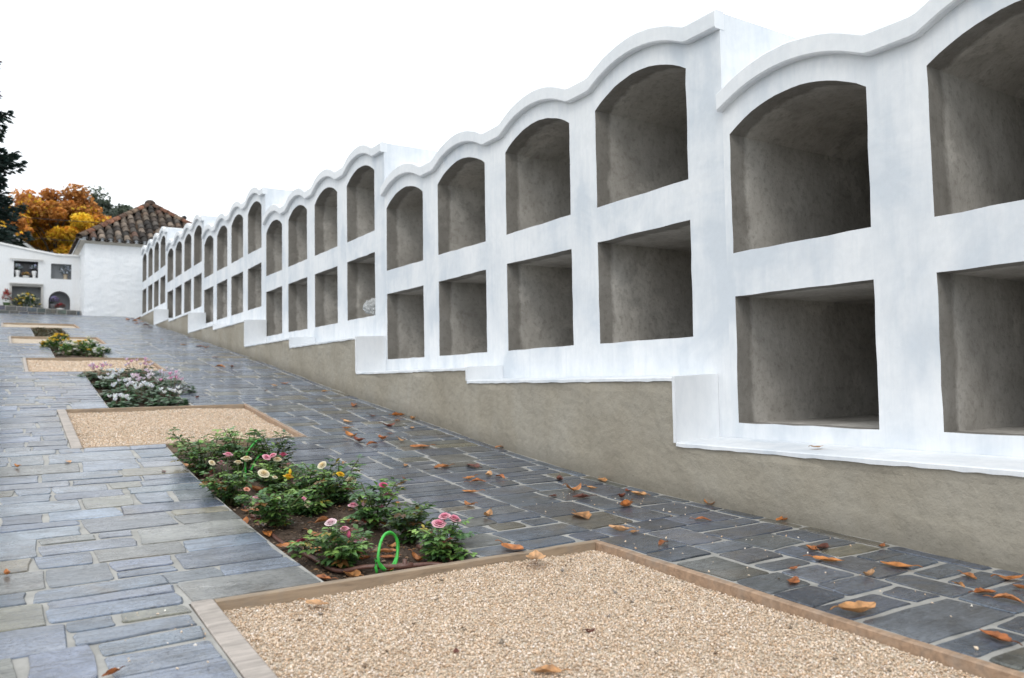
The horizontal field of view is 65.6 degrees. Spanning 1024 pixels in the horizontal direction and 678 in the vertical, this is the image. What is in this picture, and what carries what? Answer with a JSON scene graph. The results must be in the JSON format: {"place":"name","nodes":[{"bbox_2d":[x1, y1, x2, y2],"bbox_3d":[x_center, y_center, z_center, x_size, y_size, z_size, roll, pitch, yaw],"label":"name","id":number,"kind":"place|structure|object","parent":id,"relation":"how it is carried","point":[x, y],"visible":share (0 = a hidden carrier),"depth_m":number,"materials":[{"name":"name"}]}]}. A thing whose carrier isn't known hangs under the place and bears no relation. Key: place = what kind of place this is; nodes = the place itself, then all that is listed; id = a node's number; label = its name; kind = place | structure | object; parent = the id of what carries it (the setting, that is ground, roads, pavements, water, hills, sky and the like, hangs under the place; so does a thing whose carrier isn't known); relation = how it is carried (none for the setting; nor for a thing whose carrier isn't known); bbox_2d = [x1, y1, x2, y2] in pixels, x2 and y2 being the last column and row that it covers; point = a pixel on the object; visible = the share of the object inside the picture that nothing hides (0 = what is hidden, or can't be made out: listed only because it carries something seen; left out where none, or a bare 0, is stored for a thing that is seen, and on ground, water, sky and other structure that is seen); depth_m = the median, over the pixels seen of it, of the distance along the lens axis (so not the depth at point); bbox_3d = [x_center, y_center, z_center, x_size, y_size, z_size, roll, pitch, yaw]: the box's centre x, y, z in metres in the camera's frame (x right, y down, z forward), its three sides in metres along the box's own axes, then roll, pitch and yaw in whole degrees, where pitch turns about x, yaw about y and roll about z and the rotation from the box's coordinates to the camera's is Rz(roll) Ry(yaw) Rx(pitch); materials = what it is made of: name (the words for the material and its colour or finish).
{"place":"outdoors","nodes":[
{"label":"outdoors","id":0,"kind":"place"},
{"bbox_2d":[31,327,68,336],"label":"ground cover","id":1,"kind":"object","parent":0,"point":[46,332],"visible":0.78,"depth_m":13.84,"materials":[{"name":"green plant"}]},
{"bbox_2d":[51,347,103,357],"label":"soil","id":2,"kind":"structure","parent":0,"point":[69,356],"depth_m":10.34,"materials":[{"name":"soil"}]},
{"bbox_2d":[39,335,62,349],"bbox_3d":[-6.301,0.064,10.872,0.371,0.230,0.354,1,-3,-33],"label":"chrysanthemum","id":3,"kind":"object","parent":2,"relation":"on","point":[51,342],"visible":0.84,"depth_m":10.82,"materials":[{"name":"yellow plant"}]},
{"bbox_2d":[48,333,71,347],"bbox_3d":[-6.422,0.033,11.314,0.380,0.244,0.378,-3,-3,31],"label":"chrysanthemum","id":4,"kind":"object","parent":2,"relation":"on","point":[62,338],"visible":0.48,"depth_m":11.28,"materials":[{"name":"yellow plant"}]},
{"bbox_2d":[54,340,81,355],"bbox_3d":[-5.749,0.140,10.292,0.367,0.241,0.362,1,-3,-33],"label":"chrysanthemum","id":5,"kind":"object","parent":2,"relation":"on","point":[65,349],"visible":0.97,"depth_m":10.26,"materials":[{"name":"green plant"}]},
{"bbox_2d":[69,339,91,355],"bbox_3d":[-5.689,0.122,10.486,0.375,0.246,0.368,1,-3,-33],"label":"chrysanthemum","id":6,"kind":"object","parent":2,"relation":"on","point":[85,349],"visible":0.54,"depth_m":10.46,"materials":[{"name":"green plant"}]},
{"bbox_2d":[77,336,104,352],"bbox_3d":[-5.776,0.088,10.912,0.388,0.253,0.358,1,-3,-33],"label":"chrysanthemum","id":7,"kind":"object","parent":2,"relation":"on","point":[92,342],"visible":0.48,"depth_m":10.87,"materials":[{"name":"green plant"}]},
{"bbox_2d":[85,346,113,356],"bbox_3d":[-5.381,0.173,10.385,0.358,0.178,0.361,-1,-3,-4],"label":"chrysanthemum","id":8,"kind":"object","parent":2,"relation":"on","point":[94,350],"visible":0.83,"depth_m":10.32,"materials":[{"name":"green plant"}]},
{"bbox_2d":[26,359,158,371],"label":"gravel","id":9,"kind":"structure","parent":0,"point":[41,367],"depth_m":9.04,"materials":[{"name":"gravel"}]},
{"bbox_2d":[22,358,166,378],"bbox_3d":[-4.755,0.358,9.014,1.347,0.338,1.438,1,-3,-33],"label":"plank edging","id":10,"kind":"object","parent":9,"relation":"on","point":[157,366],"visible":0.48,"depth_m":9.40,"materials":[{"name":"wood"}]},
{"bbox_2d":[89,375,177,406],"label":"soil","id":11,"kind":"structure","parent":0,"point":[100,391],"depth_m":7.37,"materials":[{"name":"soil"}]},
{"bbox_2d":[78,361,120,380],"bbox_3d":[-4.200,0.328,8.090,0.445,0.209,0.422,1,-3,-33],"label":"cyclamen","id":12,"kind":"object","parent":11,"relation":"on","point":[93,374],"visible":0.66,"depth_m":8.05,"materials":[{"name":"pink plant"}]},
{"bbox_2d":[92,373,123,387],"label":"cyclamen","id":13,"kind":"object","parent":11,"relation":"on","point":[101,384],"visible":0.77,"depth_m":7.50,"materials":[{"name":"green plant"}]},
{"bbox_2d":[100,378,140,399],"bbox_3d":[-3.437,0.442,7.000,0.407,0.202,0.425,1,-3,-33],"label":"cyclamen","id":14,"kind":"object","parent":11,"relation":"on","point":[104,393],"visible":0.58,"depth_m":6.97,"materials":[{"name":"green plant"}]},
{"bbox_2d":[100,368,142,384],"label":"cyclamen","id":15,"kind":"object","parent":11,"relation":"on","point":[117,374],"visible":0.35,"depth_m":7.78,"materials":[{"name":"white plant"}]},
{"bbox_2d":[106,393,139,407],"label":"cyclamen","id":16,"kind":"object","parent":11,"relation":"on","point":[112,404],"visible":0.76,"depth_m":6.46,"materials":[{"name":"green plant"}]},
{"bbox_2d":[115,357,160,377],"bbox_3d":[-3.939,0.304,8.385,0.504,0.232,0.514,1,-3,-33],"label":"cyclamen","id":17,"kind":"object","parent":11,"relation":"on","point":[134,371],"visible":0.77,"depth_m":8.33,"materials":[{"name":"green plant"}]},
{"bbox_2d":[118,373,157,392],"bbox_3d":[-3.503,0.412,7.425,0.395,0.195,0.406,1,-3,-33],"label":"cyclamen","id":18,"kind":"object","parent":11,"relation":"on","point":[138,378],"visible":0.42,"depth_m":7.39,"materials":[{"name":"green plant"}]},
{"bbox_2d":[118,381,163,402],"bbox_3d":[-3.201,0.461,6.878,0.378,0.204,0.404,1,-3,-33],"label":"cyclamen","id":19,"kind":"object","parent":11,"relation":"on","point":[144,398],"visible":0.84,"depth_m":6.84,"materials":[{"name":"green plant"}]},
{"bbox_2d":[141,366,181,387],"bbox_3d":[-3.469,0.377,7.784,0.462,0.228,0.470,1,-3,-33],"label":"cyclamen","id":20,"kind":"object","parent":11,"relation":"on","point":[154,382],"visible":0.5,"depth_m":7.74,"materials":[{"name":"green plant"}]},
{"bbox_2d":[144,385,188,406],"bbox_3d":[-2.890,0.483,6.679,0.375,0.191,0.386,1,-3,-33],"label":"cyclamen","id":21,"kind":"object","parent":11,"relation":"on","point":[167,401],"visible":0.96,"depth_m":6.63,"materials":[{"name":"green plant"}]},
{"bbox_2d":[147,370,195,395],"bbox_3d":[-3.105,0.406,7.239,0.462,0.253,0.473,1,-3,-33],"label":"cyclamen","id":22,"kind":"object","parent":11,"relation":"on","point":[156,390],"visible":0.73,"depth_m":7.22,"materials":[{"name":"green plant"}]},
{"bbox_2d":[67,408,292,447],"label":"gravel","id":23,"kind":"structure","parent":0,"point":[81,421],"depth_m":5.71,"materials":[{"name":"gravel"}]},
{"bbox_2d":[57,404,306,457],"bbox_3d":[-2.416,0.671,5.701,1.407,0.342,1.578,1,-3,-33],"label":"plank edging","id":24,"kind":"object","parent":23,"relation":"on","point":[71,435],"visible":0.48,"depth_m":5.94,"materials":[{"name":"wood"}]},
{"bbox_2d":[172,448,459,581],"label":"soil","id":25,"kind":"structure","parent":0,"point":[304,561],"depth_m":3.33,"materials":[{"name":"soil"}]},
{"bbox_2d":[166,427,239,476],"bbox_3d":[-1.706,0.620,4.341,0.352,0.291,0.453,-1,-3,6],"label":"rose bush","id":26,"kind":"object","parent":25,"relation":"on","point":[200,464],"visible":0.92,"depth_m":4.32,"materials":[{"name":"green plant"}]},
{"bbox_2d":[197,452,254,506],"bbox_3d":[-1.355,0.669,3.771,0.275,0.269,0.242,0,-3,-18],"label":"rose bush","id":27,"kind":"object","parent":25,"relation":"on","point":[228,492],"visible":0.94,"depth_m":3.74,"materials":[{"name":"green plant"}]},
{"bbox_2d":[209,426,269,475],"bbox_3d":[-1.516,0.635,4.452,0.338,0.285,0.390,-1,-3,3],"label":"rose bush","id":28,"kind":"object","parent":25,"relation":"on","point":[235,448],"visible":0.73,"depth_m":4.41,"materials":[{"name":"green plant"}]},
{"bbox_2d":[243,485,267,490],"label":"fallen leaf","id":29,"kind":"object","parent":25,"relation":"on","point":[257,488],"visible":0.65,"depth_m":4.03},
{"bbox_2d":[244,439,271,478],"bbox_3d":[-1.398,0.661,4.379,0.148,0.221,0.035,0,-3,-15],"label":"hose end","id":30,"kind":"object","parent":25,"relation":"on","point":[257,457],"visible":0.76,"depth_m":4.36,"materials":[{"name":"green plastic"}]},
{"bbox_2d":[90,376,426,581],"bbox_3d":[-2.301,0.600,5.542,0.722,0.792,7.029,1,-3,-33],"label":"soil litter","id":31,"kind":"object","parent":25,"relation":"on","point":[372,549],"visible":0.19,"depth_m":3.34,"materials":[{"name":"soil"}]},
{"bbox_2d":[239,453,303,491],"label":"rose bush","id":32,"kind":"object","parent":25,"relation":"on","point":[279,474],"visible":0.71,"depth_m":4.06,"materials":[{"name":"green plant"}]},
{"bbox_2d":[249,429,298,472],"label":"rose bush","id":33,"kind":"object","parent":25,"relation":"on","point":[265,449],"visible":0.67,"depth_m":4.40,"materials":[{"name":"green plant"}]},
{"bbox_2d":[234,480,326,528],"bbox_3d":[-1.009,0.706,3.374,0.357,0.214,0.325,2,-4,-42],"label":"rose bush","id":34,"kind":"object","parent":25,"relation":"on","point":[271,506],"visible":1,"depth_m":3.32,"materials":[{"name":"green plant"}]},
{"bbox_2d":[258,463,335,501],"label":"rose bush","id":35,"kind":"object","parent":25,"relation":"on","point":[306,482],"visible":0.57,"depth_m":3.82,"materials":[{"name":"green plant"}]},
{"bbox_2d":[286,536,320,557],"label":"rose bush","id":36,"kind":"object","parent":25,"relation":"on","point":[298,548],"visible":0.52,"depth_m":2.94,"materials":[{"name":"green plant"}]},
{"bbox_2d":[286,489,334,517],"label":"rose bush","id":37,"kind":"object","parent":25,"relation":"on","point":[307,510],"visible":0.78,"depth_m":3.65,"materials":[{"name":"green plant"}]},
{"bbox_2d":[308,516,328,522],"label":"fallen leaf","id":38,"kind":"object","parent":25,"relation":"on","point":[322,518],"visible":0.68,"depth_m":3.48,"materials":[{"name":"plant"}]},
{"bbox_2d":[193,463,453,572],"bbox_3d":[-1.033,0.775,3.742,0.458,0.231,2.434,1,-3,-33],"label":"drip hose","id":39,"kind":"object","parent":25,"relation":"on","point":[404,565],"visible":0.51,"depth_m":2.79,"materials":[{"name":"black plastic"}]},
{"bbox_2d":[316,574,337,578],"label":"fallen leaf","id":40,"kind":"object","parent":25,"relation":"on","point":[320,576],"visible":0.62,"depth_m":2.66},
{"bbox_2d":[294,454,365,504],"bbox_3d":[-0.860,0.692,3.838,0.368,0.236,0.373,1,-3,-33],"label":"rose bush","id":41,"kind":"object","parent":25,"relation":"on","point":[330,489],"visible":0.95,"depth_m":3.81,"materials":[{"name":"green plant"}]},
{"bbox_2d":[290,516,375,567],"bbox_3d":[-0.603,0.733,2.868,0.296,0.193,0.278,-2,-3,26],"label":"rose bush","id":42,"kind":"object","parent":25,"relation":"on","point":[355,547],"visible":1,"depth_m":2.82,"materials":[{"name":"green plant"}]},
{"bbox_2d":[343,569,363,576],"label":"fallen leaf","id":43,"kind":"object","parent":25,"relation":"on","point":[356,573],"visible":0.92,"depth_m":2.74,"materials":[{"name":"plant"}]},
{"bbox_2d":[342,477,414,529],"bbox_3d":[-0.593,0.702,3.392,0.327,0.237,0.260,1,-3,-33],"label":"rose bush","id":44,"kind":"object","parent":25,"relation":"on","point":[363,513],"visible":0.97,"depth_m":3.35,"materials":[{"name":"green plant"}]},
{"bbox_2d":[370,548,395,552],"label":"fallen leaf","id":45,"kind":"object","parent":25,"relation":"on","point":[385,550],"visible":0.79,"depth_m":2.98,"materials":[{"name":"plant"}]},
{"bbox_2d":[374,531,399,573],"bbox_3d":[-0.435,0.750,2.803,0.038,0.138,0.146,-2,-3,20],"label":"hose coil","id":46,"kind":"object","parent":25,"relation":"on","point":[381,566],"visible":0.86,"depth_m":2.79,"materials":[{"name":"green plastic"}]},
{"bbox_2d":[382,501,439,544],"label":"rose bush","id":47,"kind":"object","parent":25,"relation":"on","point":[404,526],"visible":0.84,"depth_m":3.18,"materials":[{"name":"green plant"}]},
{"bbox_2d":[408,549,422,560],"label":"fallen leaf","id":48,"kind":"object","parent":25,"relation":"on","point":[416,556],"visible":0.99,"depth_m":2.96,"materials":[{"name":"plant"}]},
{"bbox_2d":[407,513,478,562],"bbox_3d":[-0.232,0.733,2.912,0.272,0.193,0.317,1,-3,-33],"label":"rose bush","id":49,"kind":"object","parent":25,"relation":"on","point":[433,546],"visible":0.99,"depth_m":2.89,"materials":[{"name":"green plant"}]},
{"bbox_2d":[0,0,927,221],"label":"sky","id":50,"kind":"structure","parent":0,"point":[187,107],"materials":[{"name":"white"}]},
{"bbox_2d":[0,313,1023,677],"bbox_3d":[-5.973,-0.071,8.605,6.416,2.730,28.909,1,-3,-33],"label":"path paving","id":51,"kind":"structure","parent":0,"point":[248,559],"depth_m":3.16,"materials":[{"name":"stone"}]},
{"bbox_2d":[3,324,75,327],"bbox_3d":[-9.149,-0.232,15.410,1.280,0.189,1.450,1,-3,-33],"label":"gravel bed","id":52,"kind":"object","parent":51,"relation":"on","point":[43,326],"visible":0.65,"depth_m":15.61,"materials":[{"name":"gravel"}]},
{"bbox_2d":[1,323,78,329],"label":"plank edging","id":53,"kind":"object","parent":52,"relation":"on","point":[74,325],"visible":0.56,"depth_m":15.92,"materials":[{"name":"wood"}]},
{"bbox_2d":[0,305,80,314],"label":"stone kerb","id":54,"kind":"structure","parent":51,"relation":"on","point":[17,309],"depth_m":21.37,"materials":[{"name":"stone"}]},
{"bbox_2d":[10,291,42,307],"bbox_3d":[-13.237,-1.062,21.649,0.876,0.508,0.458,1,-3,-33],"label":"flower arrangement","id":55,"kind":"object","parent":54,"relation":"on","point":[22,301],"visible":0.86,"depth_m":21.61,"materials":[{"name":"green plant"}]},
{"bbox_2d":[11,338,100,343],"bbox_3d":[-6.888,0.045,12.025,1.230,0.187,1.450,1,-3,-33],"label":"gravel bed","id":56,"kind":"object","parent":51,"relation":"on","point":[14,340],"visible":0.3,"depth_m":12.09,"materials":[{"name":"gravel"}]},
{"bbox_2d":[9,336,105,347],"bbox_3d":[-6.888,0.089,12.023,1.227,0.327,1.447,1,-3,-33],"label":"plank edging","id":57,"kind":"object","parent":56,"relation":"on","point":[41,337],"visible":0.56,"depth_m":12.44,"materials":[{"name":"wood"}]},
{"bbox_2d":[102,666,125,676],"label":"fallen leaf","id":58,"kind":"object","parent":51,"relation":"on","point":[111,671],"visible":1,"depth_m":1.74,"materials":[{"name":"plant"}]},
{"bbox_2d":[495,539,523,549],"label":"fallen leaf","id":59,"kind":"object","parent":51,"relation":"on","point":[513,546],"visible":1,"depth_m":2.89,"materials":[{"name":"plant"}]},
{"bbox_2d":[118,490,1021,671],"bbox_3d":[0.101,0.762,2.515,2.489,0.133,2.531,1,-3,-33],"label":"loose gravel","id":60,"kind":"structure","parent":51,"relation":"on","point":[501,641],"depth_m":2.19,"materials":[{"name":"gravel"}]},
{"bbox_2d":[563,483,580,490],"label":"fallen leaf","id":61,"kind":"object","parent":51,"relation":"on","point":[578,487],"visible":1,"depth_m":4.05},
{"bbox_2d":[135,309,1023,573],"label":"plinth wall","id":62,"kind":"structure","parent":51,"relation":"on","point":[660,434],"depth_m":4.01,"materials":[{"name":"paint"}]},
{"bbox_2d":[571,509,591,518],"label":"fallen leaf","id":63,"kind":"object","parent":51,"relation":"on","point":[586,514],"visible":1,"depth_m":3.44,"materials":[{"name":"plant"}]},
{"bbox_2d":[572,493,594,497],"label":"fallen leaf","id":64,"kind":"object","parent":51,"relation":"on","point":[582,495],"visible":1,"depth_m":3.87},
{"bbox_2d":[609,525,635,530],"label":"fallen leaf","id":65,"kind":"object","parent":51,"relation":"on","point":[619,527],"visible":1,"depth_m":3.17,"materials":[{"name":"plant"}]},
{"bbox_2d":[620,499,633,506],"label":"fallen leaf","id":66,"kind":"object","parent":51,"relation":"on","point":[625,502],"visible":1,"depth_m":3.69,"materials":[{"name":"plant"}]},
{"bbox_2d":[788,576,799,584],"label":"fallen leaf","id":67,"kind":"object","parent":51,"relation":"on","point":[794,579],"visible":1,"depth_m":2.48,"materials":[{"name":"plant"}]},
{"bbox_2d":[803,555,843,560],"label":"fallen leaf","id":68,"kind":"object","parent":51,"relation":"on","point":[824,558],"visible":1,"depth_m":2.73,"materials":[{"name":"plant"}]},
{"bbox_2d":[830,600,875,611],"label":"fallen leaf","id":69,"kind":"object","parent":51,"relation":"on","point":[859,606],"visible":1,"depth_m":2.19,"materials":[{"name":"plant"}]},
{"bbox_2d":[863,567,875,575],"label":"fallen leaf","id":70,"kind":"object","parent":51,"relation":"on","point":[869,572],"visible":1,"depth_m":2.55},
{"bbox_2d":[880,561,922,567],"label":"fallen leaf","id":71,"kind":"object","parent":51,"relation":"on","point":[898,564],"visible":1,"depth_m":2.66,"materials":[{"name":"plant"}]},
{"bbox_2d":[957,570,976,578],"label":"fallen leaf","id":72,"kind":"object","parent":51,"relation":"on","point":[969,574],"visible":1,"depth_m":2.54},
{"bbox_2d":[968,587,995,592],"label":"fallen leaf","id":73,"kind":"object","parent":51,"relation":"on","point":[979,590],"visible":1,"depth_m":2.37,"materials":[{"name":"plant"}]},
{"bbox_2d":[979,629,1022,645],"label":"fallen leaf","id":74,"kind":"object","parent":51,"relation":"on","point":[998,635],"visible":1,"depth_m":1.97,"materials":[{"name":"plant"}]},
{"bbox_2d":[983,593,1023,602],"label":"fallen leaf","id":75,"kind":"object","parent":51,"relation":"on","point":[1007,596],"visible":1,"depth_m":2.28,"materials":[{"name":"plant"}]},
{"bbox_2d":[991,574,1023,578],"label":"fallen leaf","id":76,"kind":"object","parent":51,"relation":"on","point":[1010,577],"visible":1,"depth_m":2.51,"materials":[{"name":"plant"}]},
{"bbox_2d":[224,550,984,677],"bbox_3d":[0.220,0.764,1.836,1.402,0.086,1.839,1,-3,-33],"label":"gravel","id":77,"kind":"structure","parent":0,"point":[335,620],"depth_m":2.10,"materials":[{"name":"gravel"}]},
{"bbox_2d":[297,598,328,604],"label":"fallen leaf","id":78,"kind":"object","parent":77,"relation":"on","point":[317,601],"visible":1,"depth_m":2.31,"materials":[{"name":"plant"}]},
{"bbox_2d":[526,550,545,560],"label":"fallen leaf","id":79,"kind":"object","parent":77,"relation":"on","point":[535,554],"visible":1,"depth_m":2.75,"materials":[{"name":"plant"}]},
{"bbox_2d":[531,664,570,672],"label":"fallen leaf","id":80,"kind":"object","parent":77,"relation":"on","point":[549,668],"visible":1,"depth_m":1.82,"materials":[{"name":"plant"}]},
{"bbox_2d":[191,540,1023,677],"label":"plank edging","id":81,"kind":"object","parent":77,"relation":"on","point":[243,656],"visible":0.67,"depth_m":2.30,"materials":[{"name":"wood"}]},
{"bbox_3d":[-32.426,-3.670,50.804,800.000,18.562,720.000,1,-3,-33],"label":"terrain","id":82,"kind":"structure","parent":0,"visible":0},
{"bbox_2d":[0,215,33,240],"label":"autumn tree","id":83,"kind":"object","parent":82,"relation":"on","point":[22,228],"visible":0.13,"depth_m":33.96,"materials":[{"name":"orange plant"}]},
{"bbox_2d":[0,61,34,246],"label":"spruce tree","id":84,"kind":"object","parent":82,"relation":"on","point":[7,213],"visible":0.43,"depth_m":27.79,"materials":[{"name":"green plant"}]},
{"bbox_2d":[0,228,35,249],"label":"tomb roof","id":85,"kind":"structure","parent":82,"relation":"on","point":[27,245],"depth_m":30.89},
{"bbox_2d":[0,242,79,310],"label":"niche wall","id":86,"kind":"structure","parent":82,"relation":"on","point":[46,283],"depth_m":22.12,"materials":[{"name":"white paint"}]},
{"bbox_2d":[14,263,22,276],"bbox_3d":[-13.594,-1.888,21.817,0.300,0.392,0.219,1,-3,-33],"label":"flower vase","id":87,"kind":"object","parent":86,"relation":"in","point":[17,272],"visible":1,"depth_m":21.81,"materials":[{"name":"white ceramic"}]},
{"bbox_2d":[29,264,37,277],"bbox_3d":[-13.241,-1.882,22.034,0.276,0.390,0.224,1,-3,-33],"label":"flower vase","id":88,"kind":"object","parent":86,"relation":"in","point":[34,273],"visible":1,"depth_m":22.01,"materials":[{"name":"white ceramic"}]},
{"bbox_2d":[49,296,60,308],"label":"purple potted plant","id":89,"kind":"object","parent":86,"relation":"in","point":[52,306],"visible":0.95,"depth_m":22.21,"materials":[{"name":"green plant"}]},
{"bbox_2d":[59,265,70,278],"bbox_3d":[-12.635,-1.885,22.464,0.344,0.420,0.176,1,-3,-33],"label":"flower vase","id":90,"kind":"object","parent":86,"relation":"in","point":[65,275],"visible":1,"depth_m":22.44,"materials":[{"name":"plant"}]},
{"bbox_2d":[0,183,110,253],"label":"autumn tree","id":91,"kind":"object","parent":82,"relation":"on","point":[52,205],"visible":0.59,"depth_m":36.21,"materials":[{"name":"orange plant"}]},
{"bbox_2d":[39,185,119,246],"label":"hill tree","id":92,"kind":"object","parent":82,"relation":"on","point":[95,195],"visible":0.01,"depth_m":65.04,"materials":[{"name":"green plant"}]},
{"bbox_2d":[97,198,132,215],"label":"hill tree","id":93,"kind":"object","parent":82,"relation":"on","point":[121,208],"visible":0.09,"depth_m":66.83,"materials":[{"name":"green plant"}]},
{"bbox_2d":[68,200,191,317],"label":"chapel","id":94,"kind":"structure","parent":82,"relation":"on","point":[109,253],"depth_m":21.81,"materials":[{"name":"paint"}]},
{"bbox_2d":[1,215,102,222],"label":"power line","id":95,"kind":"object","parent":94,"relation":"attached to","point":[60,220],"visible":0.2,"depth_m":28.25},
{"bbox_2d":[141,227,182,314],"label":"niche block","id":96,"kind":"structure","parent":82,"relation":"on","point":[154,275],"depth_m":19.75,"materials":[{"name":"paint"}]},
{"bbox_2d":[165,214,217,317],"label":"niche block","id":97,"kind":"structure","parent":82,"relation":"on","point":[184,248],"depth_m":16.43,"materials":[{"name":"paint"}]},
{"bbox_2d":[201,187,291,326],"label":"niche block","id":98,"kind":"structure","parent":82,"relation":"on","point":[234,265],"depth_m":12.99,"materials":[{"name":"paint"}]},
{"bbox_2d":[262,142,436,350],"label":"niche block","id":99,"kind":"structure","parent":82,"relation":"on","point":[325,257],"depth_m":9.16,"materials":[{"name":"paint"}]},
{"bbox_2d":[363,298,374,315],"bbox_3d":[-1.382,-0.327,8.129,0.320,0.199,0.273,-3,-3,30],"label":"plastic bag","id":100,"kind":"object","parent":99,"relation":"in","point":[368,306],"visible":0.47,"depth_m":8.03,"materials":[{"name":"white"}]},
{"bbox_2d":[380,9,795,450],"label":"niche block","id":101,"kind":"structure","parent":82,"relation":"on","point":[578,229],"depth_m":5.24,"materials":[{"name":"paint"}]},
{"bbox_2d":[716,0,1023,472],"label":"niche block","id":102,"kind":"structure","parent":82,"relation":"on","point":[874,195],"depth_m":3.44,"materials":[{"name":"paint"}]},
{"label":"planting strip","id":103,"kind":"structure","parent":0,"visible":0},
{"bbox_2d":[2,288,12,305],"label":"red potted plant","id":104,"kind":"object","parent":103,"relation":"on","point":[5,292],"visible":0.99,"depth_m":21.32,"materials":[{"name":"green plant"}]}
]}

